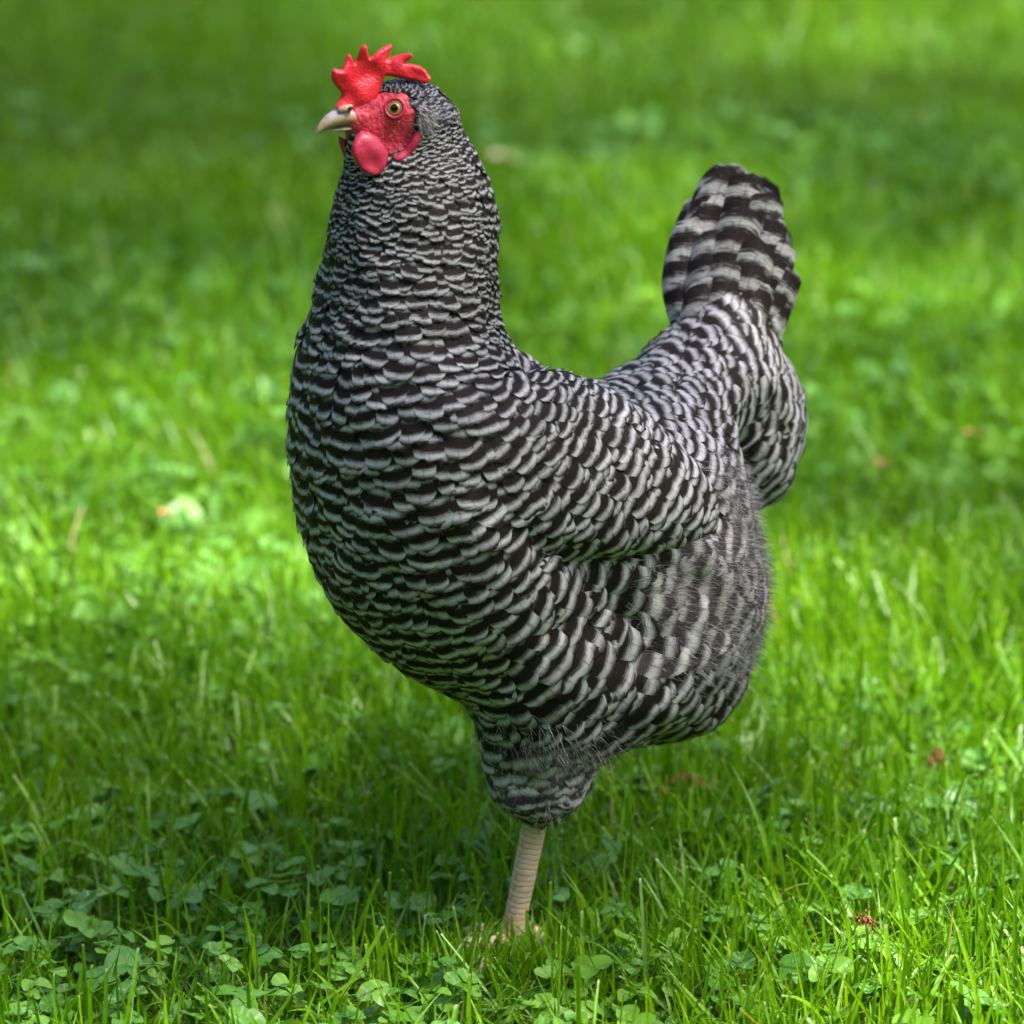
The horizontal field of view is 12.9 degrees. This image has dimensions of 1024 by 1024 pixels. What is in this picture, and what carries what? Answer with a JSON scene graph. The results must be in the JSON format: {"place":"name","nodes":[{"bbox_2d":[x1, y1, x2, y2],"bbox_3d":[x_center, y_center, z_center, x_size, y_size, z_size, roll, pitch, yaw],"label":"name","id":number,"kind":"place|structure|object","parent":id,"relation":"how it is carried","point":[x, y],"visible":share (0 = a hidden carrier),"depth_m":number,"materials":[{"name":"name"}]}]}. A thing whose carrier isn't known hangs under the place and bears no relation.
{"place":"outdoors","nodes":[
{"label":"outdoors","id":0,"kind":"place"},
{"bbox_2d":[0,0,1023,1023],"bbox_3d":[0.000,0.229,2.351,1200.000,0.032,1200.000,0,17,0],"label":"ground","id":1,"kind":"structure","parent":0,"point":[948,54],"depth_m":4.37,"materials":[{"name":"green plant"}]},
{"bbox_2d":[158,509,174,516],"bbox_3d":[-0.227,0.001,2.970,0.009,0.005,0.009,16,23,42],"label":"fallen leaf","id":2,"kind":"object","parent":1,"relation":"on","point":[161,511],"visible":0.97,"depth_m":2.97,"materials":[{"name":"yellow plant"}]},
{"bbox_2d":[490,150,516,161],"bbox_3d":[-0.008,-0.313,3.992,0.019,0.010,0.019,16,23,42],"label":"fallen leaf","id":3,"kind":"object","parent":1,"relation":"on","point":[496,153],"visible":0.91,"depth_m":3.99,"materials":[{"name":"green plant"}]},
{"bbox_2d":[0,0,1023,1023],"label":"clover","id":4,"kind":"object","parent":1,"relation":"on","point":[180,507],"visible":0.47,"depth_m":2.69,"materials":[{"name":"green plant"}]},
{"bbox_2d":[285,44,807,972],"bbox_3d":[0.041,-0.012,2.310,0.340,0.488,0.170,-12,21,-35],"label":"hen","id":5,"kind":"object","parent":1,"relation":"on","point":[555,584],"visible":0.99,"depth_m":2.22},
{"bbox_2d":[654,770,709,801],"bbox_3d":[0.094,0.149,2.482,0.034,0.016,0.009,-9,19,-26],"label":"dry seed head","id":6,"kind":"object","parent":1,"relation":"on","point":[700,781],"visible":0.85,"depth_m":2.48},
{"bbox_2d":[850,909,879,933],"bbox_3d":[0.178,0.208,2.293,0.023,0.016,0.008,-14,22,-39],"label":"dry seed head","id":7,"kind":"object","parent":1,"relation":"on","point":[868,920],"visible":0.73,"depth_m":2.29},
{"bbox_2d":[874,459,891,466],"bbox_3d":[0.252,-0.033,3.080,0.010,0.005,0.009,16,23,42],"label":"fallen leaf","id":8,"kind":"object","parent":1,"relation":"on","point":[877,461],"visible":1,"depth_m":3.08,"materials":[{"name":"plant"}]},
{"bbox_2d":[928,747,946,770],"bbox_3d":[0.237,0.138,2.528,0.008,0.014,0.020,11,20,33],"label":"dry seed head","id":9,"kind":"object","parent":1,"relation":"on","point":[938,753],"visible":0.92,"depth_m":2.52},
{"bbox_2d":[964,429,979,435],"bbox_3d":[0.320,-0.055,3.152,0.009,0.005,0.009,16,23,42],"label":"fallen leaf","id":10,"kind":"object","parent":1,"relation":"on","point":[966,431],"visible":1,"depth_m":3.15,"materials":[{"name":"plant"}]}
]}

